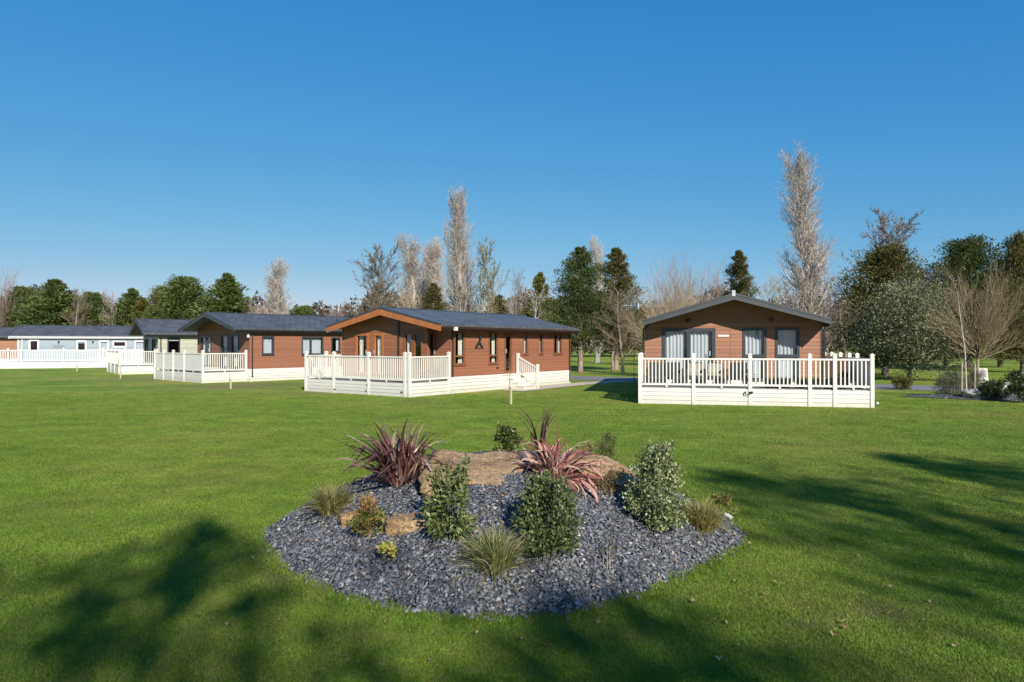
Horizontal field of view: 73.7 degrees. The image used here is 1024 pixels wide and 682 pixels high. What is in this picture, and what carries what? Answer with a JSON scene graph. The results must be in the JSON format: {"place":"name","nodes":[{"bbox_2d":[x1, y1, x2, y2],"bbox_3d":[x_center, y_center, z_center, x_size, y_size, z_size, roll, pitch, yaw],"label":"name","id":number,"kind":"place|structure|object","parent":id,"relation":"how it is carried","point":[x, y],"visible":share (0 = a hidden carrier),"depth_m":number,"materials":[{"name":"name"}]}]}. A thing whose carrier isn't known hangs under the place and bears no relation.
{"place":"outdoors","nodes":[
{"label":"outdoors","id":0,"kind":"place"},
{"bbox_2d":[146,285,167,316],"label":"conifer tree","id":1,"kind":"object","parent":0,"point":[152,299],"visible":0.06,"depth_m":87.18,"materials":[{"name":"green plant"}]},
{"bbox_2d":[0,345,1023,681],"bbox_3d":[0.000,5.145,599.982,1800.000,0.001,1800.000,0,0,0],"label":"ground","id":2,"kind":"structure","parent":0,"point":[64,381],"depth_m":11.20,"materials":[{"name":"green plant"}]},
{"bbox_2d":[0,327,16,361],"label":"lodge","id":3,"kind":"structure","parent":2,"relation":"on","point":[9,343],"depth_m":67.55,"materials":[{"name":"wood"}]},
{"bbox_2d":[0,255,28,326],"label":"bare tree","id":4,"kind":"object","parent":2,"relation":"on","point":[1,302],"visible":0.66,"depth_m":82.14,"materials":[{"name":"beige plant"}]},
{"bbox_2d":[0,285,44,326],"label":"conifer tree","id":5,"kind":"object","parent":2,"relation":"on","point":[32,290],"visible":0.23,"depth_m":82.79,"materials":[{"name":"green plant"}]},
{"bbox_2d":[6,278,94,326],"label":"conifer tree","id":6,"kind":"object","parent":2,"relation":"on","point":[57,298],"visible":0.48,"depth_m":80.80,"materials":[{"name":"green plant"}]},
{"bbox_2d":[0,348,141,368],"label":"veranda","id":7,"kind":"object","parent":2,"relation":"on","point":[39,363],"visible":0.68,"depth_m":62.04,"materials":[{"name":"white plastic"}]},
{"bbox_2d":[7,325,142,360],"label":"blue lodge","id":8,"kind":"structure","parent":2,"relation":"on","point":[66,337],"depth_m":65.14,"materials":[{"name":"wood"}]},
{"bbox_2d":[59,287,92,324],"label":"bare tree","id":9,"kind":"object","parent":2,"relation":"on","point":[77,312],"visible":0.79,"depth_m":78.73,"materials":[{"name":"grey plant"}]},
{"bbox_2d":[67,291,123,325],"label":"conifer tree","id":10,"kind":"object","parent":2,"relation":"on","point":[96,309],"visible":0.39,"depth_m":87.23,"materials":[{"name":"green plant"}]},
{"bbox_2d":[98,289,126,325],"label":"bare tree","id":11,"kind":"object","parent":2,"relation":"on","point":[112,304],"visible":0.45,"depth_m":85.13,"materials":[{"name":"beige plant"}]},
{"bbox_2d":[98,287,151,360],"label":"conifer tree","id":12,"kind":"object","parent":2,"relation":"on","point":[132,296],"visible":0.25,"depth_m":85.04,"materials":[{"name":"green plant"}]},
{"bbox_2d":[107,348,158,374],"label":"veranda","id":13,"kind":"object","parent":2,"relation":"on","point":[113,361],"visible":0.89,"depth_m":49.66,"materials":[{"name":"beige plastic"}]},
{"bbox_2d":[125,297,155,325],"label":"conifer tree","id":14,"kind":"object","parent":2,"relation":"on","point":[141,302],"visible":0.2,"depth_m":79.68,"materials":[{"name":"green plant"}]},
{"bbox_2d":[130,274,216,319],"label":"conifer tree","id":15,"kind":"object","parent":2,"relation":"on","point":[181,296],"visible":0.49,"depth_m":78.57,"materials":[{"name":"green plant"}]},
{"bbox_2d":[153,349,247,382],"bbox_3d":[-18.816,1.435,41.032,6.850,1.840,2.650,0,0,42],"label":"veranda","id":16,"kind":"object","parent":2,"relation":"on","point":[184,366],"visible":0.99,"depth_m":39.32,"materials":[{"name":"beige plastic"}]},
{"bbox_2d":[128,318,282,370],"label":"sage lodge","id":17,"kind":"structure","parent":2,"relation":"on","point":[161,334],"depth_m":51.51,"materials":[{"name":"wood"}]},
{"bbox_2d":[188,272,259,318],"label":"conifer tree","id":18,"kind":"object","parent":2,"relation":"on","point":[228,293],"visible":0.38,"depth_m":79.18,"materials":[{"name":"green plant"}]},
{"bbox_2d":[178,312,349,381],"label":"chestnut lodge","id":19,"kind":"structure","parent":2,"relation":"on","point":[271,343],"depth_m":41.67,"materials":[{"name":"wood"}]},
{"bbox_2d":[200,336,210,366],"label":"door","id":20,"kind":"structure","parent":19,"relation":"in","point":[206,350],"depth_m":43.45,"materials":[{"name":"clear glass"}]},
{"bbox_2d":[220,335,227,367],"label":"window","id":21,"kind":"structure","parent":19,"relation":"in","point":[225,336],"depth_m":41.95,"materials":[{"name":"clear glass"}]},
{"bbox_2d":[230,334,238,368],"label":"window","id":22,"kind":"structure","parent":19,"relation":"in","point":[236,336],"depth_m":41.09,"materials":[{"name":"clear glass"}]},
{"bbox_2d":[262,336,273,354],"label":"window","id":23,"kind":"structure","parent":19,"relation":"in","point":[267,341],"depth_m":40.58,"materials":[{"name":"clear glass"}]},
{"bbox_2d":[302,337,323,354],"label":"window","id":24,"kind":"structure","parent":19,"relation":"in","point":[315,342],"depth_m":42.84,"materials":[{"name":"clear glass"}]},
{"bbox_2d":[254,257,295,314],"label":"poplar tree","id":25,"kind":"object","parent":2,"relation":"on","point":[276,302],"visible":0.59,"depth_m":79.69,"materials":[{"name":"grey plant"}]},
{"bbox_2d":[289,305,317,315],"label":"conifer tree","id":26,"kind":"object","parent":2,"relation":"on","point":[303,310],"visible":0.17,"depth_m":83.48,"materials":[{"name":"green plant"}]},
{"bbox_2d":[343,243,410,314],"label":"alder tree","id":27,"kind":"object","parent":2,"relation":"on","point":[379,288],"visible":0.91,"depth_m":66.03,"materials":[{"name":"grey plant"}]},
{"bbox_2d":[304,351,450,397],"bbox_3d":[-6.129,1.383,30.603,6.750,1.840,2.580,0,0,36],"label":"veranda","id":28,"kind":"object","parent":2,"relation":"on","point":[349,381],"visible":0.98,"depth_m":29.19,"materials":[{"name":"beige plastic"}]},
{"bbox_2d":[392,232,433,308],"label":"poplar tree","id":29,"kind":"object","parent":2,"relation":"on","point":[416,290],"visible":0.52,"depth_m":86.85,"materials":[{"name":"grey plant"}]},
{"bbox_2d":[418,236,452,308],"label":"poplar tree","id":30,"kind":"object","parent":2,"relation":"on","point":[434,250],"visible":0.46,"depth_m":89.93,"materials":[{"name":"grey plant"}]},
{"bbox_2d":[420,282,451,310],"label":"conifer tree","id":31,"kind":"object","parent":2,"relation":"on","point":[434,295],"visible":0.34,"depth_m":61.80,"materials":[{"name":"green plant"}]},
{"bbox_2d":[326,307,579,393],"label":"timber lodge","id":32,"kind":"structure","parent":2,"relation":"on","point":[485,347],"depth_m":32.02,"materials":[{"name":"wood"}]},
{"bbox_2d":[355,333,368,374],"bbox_3d":[-7.059,0.596,32.322,0.904,1.990,0.230,0,0,39],"label":"door","id":33,"kind":"structure","parent":32,"relation":"in","point":[361,335],"depth_m":32.46,"materials":[{"name":"clear glass"}]},
{"bbox_2d":[373,333,382,374],"bbox_3d":[-6.148,0.593,31.664,0.650,1.990,0.274,0,0,36],"label":"door","id":34,"kind":"structure","parent":32,"relation":"in","point":[380,335],"depth_m":31.74,"materials":[{"name":"clear glass"}]},
{"bbox_2d":[403,332,412,355],"bbox_3d":[-4.602,0.488,30.553,0.600,1.830,0.239,0,0,36],"label":"window","id":35,"kind":"structure","parent":32,"relation":"in","point":[404,333],"depth_m":30.63,"materials":[{"name":"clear glass"}]},
{"bbox_2d":[413,332,422,372],"bbox_3d":[-4.145,0.506,30.149,0.610,1.790,0.120,0,0,36],"label":"window","id":36,"kind":"structure","parent":32,"relation":"in","point":[414,333],"depth_m":30.25,"materials":[{"name":"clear glass"}]},
{"bbox_2d":[454,332,464,365],"bbox_3d":[-2.370,0.321,30.277,0.236,1.540,0.780,0,0,36],"label":"window","id":37,"kind":"structure","parent":32,"relation":"in","point":[459,355],"depth_m":30.43,"materials":[{"name":"clear glass"}]},
{"bbox_2d":[488,332,498,364],"bbox_3d":[-0.940,0.331,32.278,0.257,1.540,0.760,0,0,36],"label":"window","id":38,"kind":"structure","parent":32,"relation":"in","point":[496,354],"depth_m":32.47,"materials":[{"name":"clear glass"}]},
{"bbox_2d":[504,334,511,372],"bbox_3d":[-0.180,0.616,33.196,0.140,1.860,0.640,0,0,36],"label":"door","id":39,"kind":"structure","parent":32,"relation":"in","point":[505,335],"depth_m":33.08,"materials":[{"name":"brown glass"}]},
{"bbox_2d":[440,181,482,311],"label":"poplar tree","id":40,"kind":"object","parent":2,"relation":"on","point":[459,291],"visible":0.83,"depth_m":73.29,"materials":[{"name":"grey plant"}]},
{"bbox_2d":[33,282,934,355],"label":"wood","id":41,"kind":"object","parent":2,"relation":"on","point":[329,309],"visible":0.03,"depth_m":117.75,"materials":[{"name":"plant"}]},
{"bbox_2d":[469,236,508,313],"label":"bare tree","id":42,"kind":"object","parent":2,"relation":"on","point":[489,299],"visible":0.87,"depth_m":69.90,"materials":[{"name":"beige plant"}]},
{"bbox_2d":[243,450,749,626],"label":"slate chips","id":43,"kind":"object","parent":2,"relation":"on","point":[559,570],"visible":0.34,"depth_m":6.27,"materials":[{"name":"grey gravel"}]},
{"bbox_2d":[483,294,512,313],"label":"conifer tree","id":44,"kind":"object","parent":2,"relation":"on","point":[501,307],"visible":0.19,"depth_m":79.61,"materials":[{"name":"green plant"}]},
{"bbox_2d":[266,471,741,616],"bbox_3d":[-0.143,1.852,8.252,5.463,0.902,5.339,0,0,-43],"label":"slate mound","id":45,"kind":"object","parent":2,"relation":"on","point":[481,588],"visible":0.16,"depth_m":6.01,"materials":[{"name":"grey gravel"}]},
{"bbox_2d":[293,478,362,527],"bbox_3d":[-1.948,1.714,7.333,0.829,0.483,0.857,0,0,-36],"label":"sedge clump","id":46,"kind":"object","parent":45,"relation":"on","point":[330,502],"visible":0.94,"depth_m":7.25,"materials":[{"name":"green plant"}]},
{"bbox_2d":[338,511,353,528],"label":"sandstone slab","id":47,"kind":"structure","parent":45,"relation":"on","point":[343,517],"depth_m":6.77,"materials":[{"name":"beige stone"}]},
{"bbox_2d":[343,491,387,538],"bbox_3d":[-1.374,1.662,6.518,0.400,0.432,0.429,0,0,-41],"label":"heavenly bamboo","id":48,"kind":"object","parent":45,"relation":"on","point":[364,517],"visible":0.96,"depth_m":6.46,"materials":[{"name":"green plant"}]},
{"bbox_2d":[376,540,399,561],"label":"golden shrub","id":49,"kind":"object","parent":45,"relation":"on","point":[389,548],"visible":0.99,"depth_m":6.00,"materials":[{"name":"yellow plant"}]},
{"bbox_2d":[332,416,454,493],"bbox_3d":[-1.351,1.289,7.546,1.531,0.998,1.287,0,0,39],"label":"purple flax","id":50,"kind":"object","parent":45,"relation":"on","point":[401,465],"visible":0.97,"depth_m":7.40,"materials":[{"name":"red plant"}]},
{"bbox_2d":[385,512,437,535],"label":"sandstone slab","id":51,"kind":"structure","parent":45,"relation":"on","point":[398,523],"depth_m":6.36,"materials":[{"name":"beige stone"}]},
{"bbox_2d":[419,452,481,541],"bbox_3d":[-0.542,1.407,6.172,0.535,0.813,0.492,0,0,20],"label":"leafy shrub","id":52,"kind":"object","parent":45,"relation":"on","point":[452,489],"visible":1,"depth_m":6.09,"materials":[{"name":"green plant"}]},
{"bbox_2d":[417,449,524,496],"bbox_3d":[-0.446,1.477,7.521,1.149,0.307,1.162,3,13,-3],"label":"sandstone boulder","id":53,"kind":"object","parent":45,"relation":"on","point":[492,467],"visible":0.53,"depth_m":7.43,"materials":[{"name":"beige stone"}]},
{"bbox_2d":[448,523,544,597],"bbox_3d":[-0.134,1.823,5.838,0.986,0.568,0.918,0,0,0],"label":"sedge clump","id":54,"kind":"object","parent":45,"relation":"on","point":[493,557],"visible":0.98,"depth_m":5.74,"materials":[{"name":"green plant"}]},
{"bbox_2d":[490,421,522,451],"bbox_3d":[-0.061,1.211,8.447,0.417,0.465,0.361,0,0,0],"label":"box shrub","id":55,"kind":"object","parent":45,"relation":"on","point":[507,436],"visible":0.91,"depth_m":8.41,"materials":[{"name":"green plant"}]},
{"bbox_2d":[516,403,559,450],"bbox_3d":[0.322,1.137,8.946,0.643,0.703,0.673,0,0,0],"label":"bronze flax","id":56,"kind":"object","parent":45,"relation":"on","point":[543,431],"visible":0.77,"depth_m":8.96,"materials":[{"name":"red plant"}]},
{"bbox_2d":[508,467,583,558],"bbox_3d":[0.292,1.491,5.970,0.659,0.763,0.625,0,0,0],"label":"dense bush","id":57,"kind":"object","parent":45,"relation":"on","point":[548,492],"visible":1,"depth_m":5.90,"materials":[{"name":"green plant"}]},
{"bbox_2d":[504,421,611,501],"bbox_3d":[0.451,1.340,7.426,1.314,0.963,1.519,0,0,0],"label":"pink flax","id":58,"kind":"object","parent":45,"relation":"on","point":[549,457],"visible":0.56,"depth_m":7.32,"materials":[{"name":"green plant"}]},
{"bbox_2d":[566,450,635,490],"bbox_3d":[0.997,1.514,7.723,0.784,0.339,0.507,25,23,18],"label":"sandstone boulder","id":59,"kind":"object","parent":45,"relation":"on","point":[614,465],"visible":0.3,"depth_m":7.63,"materials":[{"name":"beige stone"}]},
{"bbox_2d":[593,467,626,495],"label":"heather","id":60,"kind":"object","parent":45,"relation":"on","point":[603,483],"visible":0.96,"depth_m":7.26,"materials":[{"name":"beige plant"}]},
{"bbox_2d":[619,435,693,531],"bbox_3d":[1.457,1.433,6.882,0.649,0.964,0.715,0,0,-43],"label":"variegated bush","id":61,"kind":"object","parent":45,"relation":"on","point":[654,467],"visible":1,"depth_m":6.78,"materials":[{"name":"green plant"}]},
{"bbox_2d":[674,494,738,537],"bbox_3d":[2.017,1.867,7.287,0.858,0.484,0.850,0,0,0],"label":"sedge clump","id":62,"kind":"object","parent":45,"relation":"on","point":[703,519],"visible":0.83,"depth_m":7.21,"materials":[{"name":"green plant"}]},
{"bbox_2d":[503,268,530,314],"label":"bare tree","id":63,"kind":"object","parent":2,"relation":"on","point":[515,310],"visible":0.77,"depth_m":78.66,"materials":[{"name":"grey plant"}]},
{"bbox_2d":[503,353,538,389],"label":"entrance steps","id":64,"kind":"structure","parent":2,"relation":"on","point":[518,382],"depth_m":32.94,"materials":[{"name":"beige plastic"}]},
{"bbox_2d":[521,272,558,319],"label":"conifer tree","id":65,"kind":"object","parent":2,"relation":"on","point":[539,283],"visible":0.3,"depth_m":69.63,"materials":[{"name":"green plant"}]},
{"bbox_2d":[533,245,639,372],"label":"pine tree","id":66,"kind":"object","parent":2,"relation":"on","point":[577,288],"visible":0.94,"depth_m":51.47,"materials":[{"name":"green plant"}]},
{"bbox_2d":[588,235,608,362],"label":"poplar tree","id":67,"kind":"object","parent":2,"relation":"on","point":[596,349],"visible":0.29,"depth_m":79.58,"materials":[{"name":"grey plant"}]},
{"bbox_2d":[593,431,621,460],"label":"airy shrub","id":68,"kind":"object","parent":2,"relation":"on","point":[602,447],"visible":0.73,"depth_m":12.14,"materials":[{"name":"green plant"}]},
{"bbox_2d":[593,299,638,370],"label":"bare tree","id":69,"kind":"object","parent":2,"relation":"on","point":[612,357],"visible":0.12,"depth_m":55.90,"materials":[{"name":"beige plant"}]},
{"bbox_2d":[586,247,652,369],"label":"pine tree","id":70,"kind":"object","parent":2,"relation":"on","point":[614,268],"visible":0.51,"depth_m":56.54,"materials":[{"name":"green plant"}]},
{"bbox_2d":[592,284,649,373],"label":"bare tree","id":71,"kind":"object","parent":2,"relation":"on","point":[620,334],"visible":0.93,"depth_m":50.05,"materials":[{"name":"beige plant"}]},
{"bbox_2d":[616,270,717,357],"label":"vase tree","id":72,"kind":"object","parent":2,"relation":"on","point":[668,308],"visible":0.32,"depth_m":43.66,"materials":[{"name":"beige plant"}]},
{"bbox_2d":[634,241,748,324],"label":"bare tree","id":73,"kind":"object","parent":2,"relation":"on","point":[683,290],"visible":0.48,"depth_m":64.77,"materials":[{"name":"beige plant"}]},
{"bbox_2d":[710,492,738,515],"bbox_3d":[2.634,2.043,8.472,0.353,0.346,0.262,0,0,22],"label":"golden euonymus","id":74,"kind":"object","parent":2,"relation":"on","point":[726,502],"visible":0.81,"depth_m":8.46,"materials":[{"name":"green plant"}]},
{"bbox_2d":[643,290,832,384],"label":"tan lodge","id":75,"kind":"structure","parent":2,"relation":"on","point":[733,324],"depth_m":26.97,"materials":[{"name":"wood"}]},
{"bbox_2d":[662,328,715,379],"bbox_3d":[7.099,0.507,27.474,2.080,2.120,0.279,0,0,13],"label":"door","id":76,"kind":"structure","parent":75,"relation":"in","point":[672,338],"depth_m":27.53,"materials":[{"name":"clear glass"}]},
{"bbox_2d":[742,328,766,381],"bbox_3d":[9.552,0.519,26.918,0.930,2.150,0.258,0,0,13],"label":"window","id":77,"kind":"structure","parent":75,"relation":"in","point":[752,337],"depth_m":26.95,"materials":[{"name":"clear glass"}]},
{"bbox_2d":[775,328,799,381],"bbox_3d":[10.731,0.518,26.646,0.930,2.150,0.259,0,0,13],"label":"window","id":78,"kind":"structure","parent":75,"relation":"in","point":[784,337],"depth_m":26.68,"materials":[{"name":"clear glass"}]},
{"bbox_2d":[718,250,765,297],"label":"conifer tree","id":79,"kind":"object","parent":2,"relation":"on","point":[739,272],"visible":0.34,"depth_m":71.65,"materials":[{"name":"green plant"}]},
{"bbox_2d":[638,352,874,407],"bbox_3d":[9.254,1.367,27.550,7.890,1.840,7.505,0,0,13],"label":"veranda","id":80,"kind":"object","parent":2,"relation":"on","point":[856,395],"visible":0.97,"depth_m":23.99,"materials":[{"name":"beige plastic"}]},
{"bbox_2d":[646,362,682,382],"bbox_3d":[5.900,1.252,26.403,1.380,0.860,0.740,0,0,13],"label":"garden sofa","id":81,"kind":"object","parent":80,"relation":"on","point":[657,370],"visible":0.69,"depth_m":26.47,"materials":[{"name":"wicker"}]},
{"bbox_2d":[686,362,704,383],"bbox_3d":[7.043,1.251,26.242,0.700,0.860,0.740,0,0,13],"label":"garden chair","id":82,"kind":"object","parent":80,"relation":"on","point":[696,370],"visible":0.51,"depth_m":25.98,"materials":[{"name":"wicker"}]},
{"bbox_2d":[704,362,723,383],"bbox_3d":[7.719,1.250,26.035,0.700,0.860,0.740,0,0,19],"label":"garden chair","id":83,"kind":"object","parent":80,"relation":"on","point":[708,370],"visible":0.75,"depth_m":25.98,"materials":[{"name":"wicker"}]},
{"bbox_2d":[726,362,747,383],"bbox_3d":[8.496,1.249,25.802,0.700,0.860,0.740,0,0,30],"label":"garden chair","id":84,"kind":"object","parent":80,"relation":"on","point":[742,370],"visible":0.66,"depth_m":25.85,"materials":[{"name":"wicker"}]},
{"bbox_2d":[757,274,786,303],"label":"bare tree","id":85,"kind":"object","parent":2,"relation":"on","point":[773,293],"visible":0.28,"depth_m":78.21,"materials":[{"name":"beige plant"}]},
{"bbox_2d":[762,138,844,342],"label":"poplar tree","id":86,"kind":"object","parent":2,"relation":"on","point":[807,282],"visible":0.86,"depth_m":60.34,"materials":[{"name":"grey plant"}]},
{"bbox_2d":[820,276,846,355],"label":"bare tree","id":87,"kind":"object","parent":2,"relation":"on","point":[827,346],"visible":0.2,"depth_m":66.37,"materials":[{"name":"beige plant"}]},
{"bbox_2d":[813,296,878,356],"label":"bare tree","id":88,"kind":"object","parent":2,"relation":"on","point":[837,314],"visible":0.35,"depth_m":58.43,"materials":[{"name":"beige plant"}]},
{"bbox_2d":[835,205,952,368],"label":"alder tree","id":89,"kind":"object","parent":2,"relation":"on","point":[883,231],"visible":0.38,"depth_m":59.66,"materials":[{"name":"brown plant"}]},
{"bbox_2d":[820,240,983,375],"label":"conifer tree","id":90,"kind":"object","parent":2,"relation":"on","point":[881,262],"visible":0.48,"depth_m":46.44,"materials":[{"name":"green plant"}]},
{"bbox_2d":[890,374,916,389],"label":"ball shrub","id":91,"kind":"object","parent":2,"relation":"on","point":[906,381],"visible":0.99,"depth_m":32.39,"materials":[{"name":"green plant"}]},
{"bbox_2d":[834,263,989,380],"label":"evergreen tree","id":92,"kind":"object","parent":2,"relation":"on","point":[911,337],"visible":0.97,"depth_m":40.14,"materials":[{"name":"green plant"}]},
{"bbox_2d":[905,394,1021,400],"bbox_3d":[22.552,2.190,26.102,13.524,0.140,4.292,0,0,30],"label":"slate bed","id":93,"kind":"object","parent":2,"relation":"on","point":[958,396],"visible":0.34,"depth_m":26.87,"materials":[{"name":"grey gravel"}]},
{"bbox_2d":[929,368,965,394],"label":"grey shrub","id":94,"kind":"object","parent":93,"relation":"on","point":[954,379],"visible":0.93,"depth_m":27.73,"materials":[{"name":"beige plant"}]},
{"bbox_2d":[949,285,977,395],"bbox_3d":[18.078,-0.085,27.436,0.900,4.628,1.602,0,0,0],"label":"young birch","id":95,"kind":"object","parent":93,"relation":"on","point":[961,382],"visible":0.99,"depth_m":27.20,"materials":[{"name":"grey plant"}]},
{"bbox_2d":[960,368,986,388],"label":"grey shrub","id":96,"kind":"object","parent":93,"relation":"on","point":[970,382],"visible":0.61,"depth_m":28.54,"materials":[{"name":"beige plant"}]},
{"bbox_2d":[961,389,989,398],"bbox_3d":[18.342,2.138,26.875,1.196,0.574,0.839,0,0,-34],"label":"grey boulder","id":97,"kind":"object","parent":93,"relation":"on","point":[971,393],"visible":0.52,"depth_m":26.57,"materials":[{"name":"stone"}]},
{"bbox_2d":[976,377,1009,398],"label":"dark shrub","id":98,"kind":"object","parent":93,"relation":"on","point":[992,385],"visible":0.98,"depth_m":26.16,"materials":[{"name":"green plant"}]},
{"bbox_2d":[907,233,1019,368],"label":"conifer tree","id":99,"kind":"object","parent":2,"relation":"on","point":[967,250],"visible":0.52,"depth_m":58.77,"materials":[{"name":"green plant"}]},
{"bbox_2d":[917,258,1023,382],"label":"vase tree","id":100,"kind":"object","parent":2,"relation":"on","point":[980,351],"visible":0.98,"depth_m":37.90,"materials":[{"name":"beige plant"}]},
{"bbox_2d":[971,230,1023,372],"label":"conifer tree","id":101,"kind":"object","parent":2,"relation":"on","point":[1013,256],"visible":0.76,"depth_m":51.80,"materials":[{"name":"green plant"}]},
{"bbox_2d":[997,369,1023,383],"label":"dark shrub","id":102,"kind":"object","parent":2,"relation":"on","point":[1016,375],"visible":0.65,"depth_m":31.39,"materials":[{"name":"green plant"}]},
{"bbox_2d":[1003,379,1023,400],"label":"dark shrub","id":103,"kind":"object","parent":2,"relation":"on","point":[1016,388],"visible":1,"depth_m":25.14,"materials":[{"name":"green plant"}]},
{"bbox_2d":[0,0,1023,344],"label":"sky","id":104,"kind":"structure","parent":0,"point":[143,143],"materials":[{"name":"blue"}]},
{"bbox_2d":[98,367,976,390],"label":"road","id":105,"kind":"structure","parent":0,"point":[913,387],"depth_m":40.44,"materials":[{"name":"grey asphalt"}]},
{"bbox_2d":[505,380,628,390],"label":"path","id":106,"kind":"structure","parent":0,"point":[563,385],"depth_m":35.39,"materials":[{"name":"grey asphalt"}]},
{"bbox_2d":[764,377,790,387],"bbox_3d":[9.440,1.452,24.256,0.934,0.439,0.352,0,0,13],"label":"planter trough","id":107,"kind":"object","parent":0,"point":[777,381],"visible":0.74,"depth_m":24.14,"materials":[{"name":"white plastic"}]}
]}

